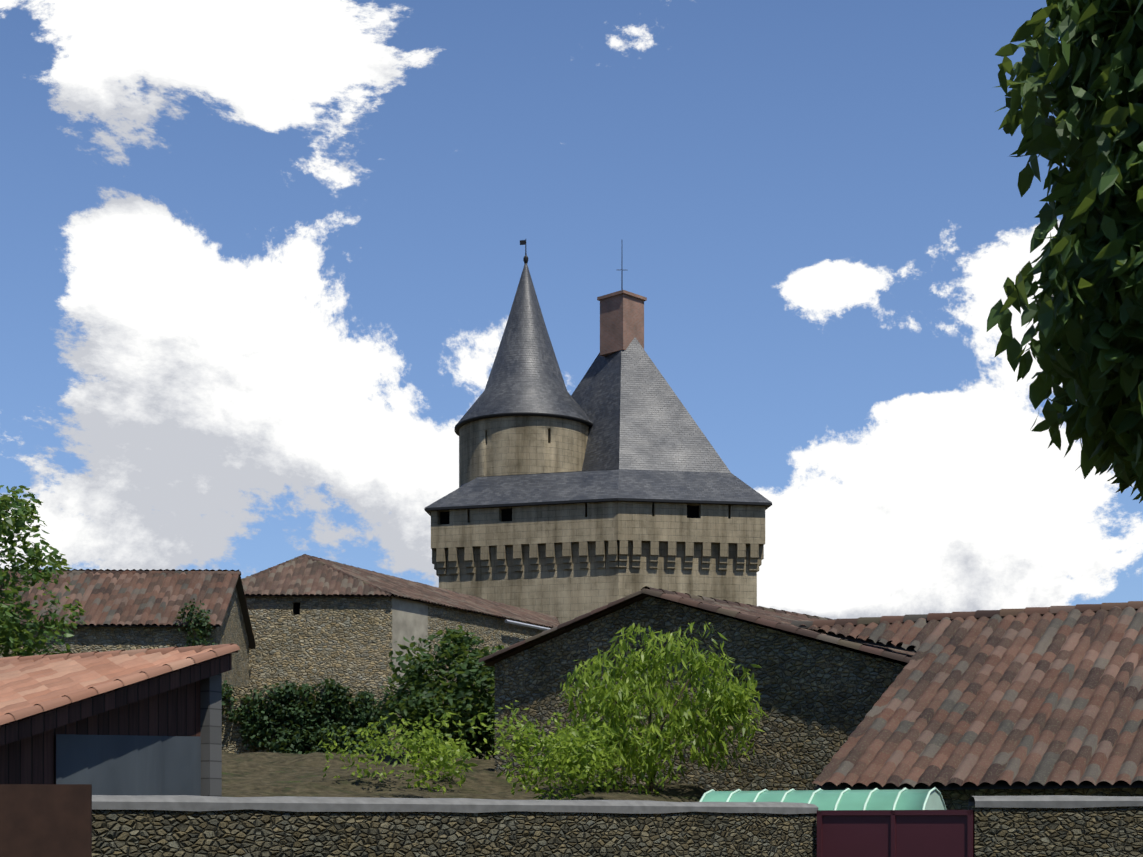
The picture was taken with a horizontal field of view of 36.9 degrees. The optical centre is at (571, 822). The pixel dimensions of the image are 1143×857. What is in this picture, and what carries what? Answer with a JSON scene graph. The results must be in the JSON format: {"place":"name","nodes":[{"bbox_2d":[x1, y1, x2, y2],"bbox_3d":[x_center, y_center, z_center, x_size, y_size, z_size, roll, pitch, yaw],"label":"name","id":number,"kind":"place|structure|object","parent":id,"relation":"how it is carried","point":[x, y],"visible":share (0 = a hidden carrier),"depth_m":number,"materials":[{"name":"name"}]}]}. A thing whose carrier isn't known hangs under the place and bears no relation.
{"place":"outdoors","nodes":[
{"label":"outdoors","id":0,"kind":"place"},
{"bbox_2d":[0,673,221,796],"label":"shed walls","id":1,"kind":"structure","parent":0,"point":[169,742],"depth_m":18.73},
{"bbox_2d":[0,653,231,745],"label":"fascia board","id":2,"kind":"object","parent":1,"relation":"attached to","point":[50,720],"depth_m":17.99,"materials":[{"name":"brown wood"}]},
{"bbox_2d":[0,648,232,726],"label":"shed roof","id":3,"kind":"structure","parent":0,"point":[27,683],"depth_m":19.21,"materials":[{"name":"orange tile"}]},
{"bbox_2d":[0,643,237,662],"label":"roof edge tiles","id":4,"kind":"object","parent":3,"relation":"on","point":[163,651],"visible":0.56,"depth_m":20.46,"materials":[{"name":"orange tile"}]},
{"bbox_2d":[0,644,239,724],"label":"roof edge tiles","id":5,"kind":"object","parent":3,"relation":"on","point":[8,717],"visible":1,"depth_m":17.92,"materials":[{"name":"orange tile"}]},
{"bbox_2d":[2,570,240,574],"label":"roof ridge","id":6,"kind":"structure","parent":0,"point":[146,572],"depth_m":57.65,"materials":[{"name":"brown tile"}]},
{"bbox_2d":[222,751,707,801],"bbox_3d":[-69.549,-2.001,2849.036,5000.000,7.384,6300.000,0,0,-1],"label":"terrain","id":7,"kind":"structure","parent":0,"point":[262,774],"depth_m":32.67,"materials":[{"name":"brown soil"}]},
{"bbox_2d":[0,485,86,656],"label":"tree","id":8,"kind":"object","parent":7,"relation":"on","point":[10,621],"visible":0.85,"depth_m":40.40,"materials":[{"name":"green plant"}]},
{"bbox_2d":[0,784,91,856],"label":"gate panel","id":9,"kind":"object","parent":7,"relation":"on","point":[45,820],"visible":1,"depth_m":13.77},
{"bbox_2d":[0,586,248,686],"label":"village range walls","id":10,"kind":"structure","parent":7,"relation":"on","point":[232,629],"depth_m":54.58,"materials":[{"name":"beige stone"}]},
{"bbox_2d":[0,572,239,626],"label":"tiled roof","id":11,"kind":"structure","parent":10,"relation":"on","point":[129,599],"depth_m":56.02,"materials":[{"name":"brown tile"}]},
{"bbox_2d":[2,569,255,648],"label":"roof ridge tiles","id":12,"kind":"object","parent":10,"relation":"on","point":[245,612],"depth_m":58.84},
{"bbox_2d":[173,598,493,753],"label":"bush","id":13,"kind":"object","parent":7,"relation":"on","point":[308,741],"visible":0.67,"depth_m":46.46,"materials":[{"name":"green plant"}]},
{"bbox_2d":[222,687,494,753],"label":"terrace retaining wall","id":14,"kind":"structure","parent":7,"relation":"on","point":[232,739],"depth_m":46.69,"materials":[{"name":"beige stone"}]},
{"bbox_2d":[245,595,551,686],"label":"village range walls","id":15,"kind":"structure","parent":7,"relation":"on","point":[316,640],"depth_m":61.71,"materials":[{"name":"beige stone"}]},
{"bbox_2d":[241,554,305,580],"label":"ridge tiles","id":16,"kind":"object","parent":15,"relation":"attached to","point":[270,569],"visible":0.42,"depth_m":63.62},
{"bbox_2d":[242,556,391,596],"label":"hip roof","id":17,"kind":"object","parent":15,"relation":"on","point":[303,576],"visible":0.88,"depth_m":62.36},
{"bbox_2d":[303,554,394,596],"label":"roof ridge tiles","id":18,"kind":"object","parent":15,"relation":"on","point":[338,571],"visible":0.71,"depth_m":63.11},
{"bbox_2d":[306,554,485,599],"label":"roof ridge","id":19,"kind":"structure","parent":15,"relation":"on","point":[353,566],"depth_m":66.57,"materials":[{"name":"tile"}]},
{"bbox_2d":[312,557,559,627],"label":"roof","id":20,"kind":"structure","parent":15,"relation":"on","point":[406,589],"depth_m":67.70,"materials":[{"name":"brown tile"}]},
{"bbox_2d":[505,619,550,630],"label":"gutter","id":21,"kind":"object","parent":20,"relation":"attached to","point":[524,624],"visible":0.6,"depth_m":69.44,"materials":[{"name":"silver metal"}]},
{"bbox_2d":[368,740,492,753],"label":"stems","id":22,"kind":"object","parent":7,"relation":"on","point":[369,749],"depth_m":45.45,"materials":[{"name":"green plant"}]},
{"bbox_2d":[378,625,503,759],"bbox_3d":[-2.674,-2.781,39.817,3.636,3.658,3.484,0,0,-1],"label":"bush","id":23,"kind":"object","parent":7,"relation":"on","point":[419,699],"visible":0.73,"depth_m":39.24,"materials":[{"name":"green plant"}]},
{"bbox_2d":[92,795,818,856],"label":"lane wall","id":24,"kind":"structure","parent":7,"relation":"on","point":[179,826],"depth_m":17.15,"materials":[{"name":"beige stone"}]},
{"bbox_2d":[318,700,619,799],"bbox_3d":[-2.449,-1.188,29.758,3.763,1.856,9.395,0,0,-22],"label":"shrub foliage","id":25,"kind":"object","parent":7,"relation":"on","point":[444,752],"visible":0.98,"depth_m":26.74,"materials":[{"name":"green plant"}]},
{"bbox_2d":[431,501,764,623],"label":"castle keep walls","id":26,"kind":"structure","parent":7,"relation":"on","point":[563,563],"depth_m":84.97,"materials":[{"name":"beige stone"}]},
{"bbox_2d":[454,263,592,487],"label":"conical roof","id":27,"kind":"structure","parent":26,"relation":"on","point":[525,378],"depth_m":88.76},
{"bbox_2d":[520,239,646,356],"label":"castle chimney and finials","id":28,"kind":"object","parent":26,"relation":"on","point":[621,319],"visible":0.92,"depth_m":89.70,"materials":[{"name":"brick"}]},
{"bbox_2d":[424,337,771,515],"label":"tower roof","id":29,"kind":"structure","parent":26,"relation":"on","point":[647,441],"depth_m":86.40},
{"bbox_2d":[605,653,691,791],"bbox_3d":[1.350,-1.608,29.520,1.617,3.004,0.435,0,0,-1],"label":"young peach tree trunk and limbs","id":30,"kind":"object","parent":7,"relation":"on","point":[651,786],"visible":0.23,"depth_m":29.40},
{"bbox_2d":[543,622,768,794],"bbox_3d":[1.385,-1.827,29.499,3.915,3.205,3.208,0,0,-1],"label":"tree","id":31,"kind":"object","parent":7,"relation":"on","point":[725,702],"visible":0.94,"depth_m":28.96,"materials":[{"name":"green plant"}]},
{"bbox_2d":[495,596,905,790],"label":"gable barn walls","id":32,"kind":"structure","parent":7,"relation":"on","point":[817,701],"depth_m":31.51,"materials":[{"name":"grey stone"}]},
{"bbox_2d":[479,588,881,666],"bbox_3d":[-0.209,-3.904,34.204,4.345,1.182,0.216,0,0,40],"label":"barn gable verge","id":33,"kind":"structure","parent":32,"relation":"on","point":[603,609],"depth_m":34.10,"materials":[{"name":"tile"}]},
{"bbox_2d":[641,588,910,662],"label":"barn gable verge","id":34,"kind":"structure","parent":32,"relation":"attached to","point":[830,639],"depth_m":30.79,"materials":[{"name":"tile"}]},
{"bbox_2d":[646,593,915,664],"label":"tiled roof","id":35,"kind":"structure","parent":32,"relation":"on","point":[785,619],"depth_m":32.73,"materials":[{"name":"brown tile"}]},
{"bbox_2d":[699,787,945,809],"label":"garden polytunnel","id":36,"kind":"structure","parent":7,"relation":"on","point":[905,798],"depth_m":22.07,"materials":[{"name":"green plastic"}]},
{"bbox_2d":[939,788,1142,809],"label":"barn wing walls","id":37,"kind":"structure","parent":7,"relation":"on","point":[955,799],"depth_m":23.59,"materials":[{"name":"stone"}]},
{"bbox_2d":[802,606,1142,789],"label":"tiled roof","id":38,"kind":"structure","parent":37,"relation":"on","point":[1024,700],"depth_m":25.92,"materials":[{"name":"brown tile"}]},
{"bbox_2d":[968,795,1142,856],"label":"lane wall","id":39,"kind":"structure","parent":7,"relation":"on","point":[1058,826],"depth_m":19.55,"materials":[{"name":"beige stone"}]},
{"bbox_2d":[817,810,973,856],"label":"gate","id":40,"kind":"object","parent":39,"relation":"attached to","point":[895,833],"visible":0.94,"depth_m":20.08,"materials":[{"name":"metal"}]},
{"bbox_3d":[5.503,-2.467,9.474,5.534,8.927,1.938,0,0,-1],"label":"near walnut tree trunk and limbs","id":41,"kind":"object","parent":7,"relation":"on","visible":0},
{"bbox_2d":[987,0,1142,502],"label":"tree foliage","id":42,"kind":"object","parent":41,"relation":"attached to","point":[1084,308],"visible":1,"depth_m":8.96,"materials":[{"name":"green plant"}]},
{"bbox_2d":[459,416,588,486],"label":"castle turret walls","id":43,"kind":"structure","parent":0,"point":[507,445],"depth_m":87.32,"materials":[{"name":"beige stone"}]},
{"bbox_2d":[0,0,1142,618],"label":"sky","id":44,"kind":"structure","parent":0,"point":[262,263],"materials":[{"name":"blue"}]},
{"bbox_2d":[641,586,835,619],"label":"barn ridge","id":45,"kind":"structure","parent":0,"point":[734,603],"depth_m":34.99,"materials":[{"name":"brown tile"}]},
{"bbox_2d":[791,601,1142,628],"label":"roof ridge tiles","id":46,"kind":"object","parent":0,"point":[989,613],"depth_m":30.26,"materials":[{"name":"brown tile"}]}
]}

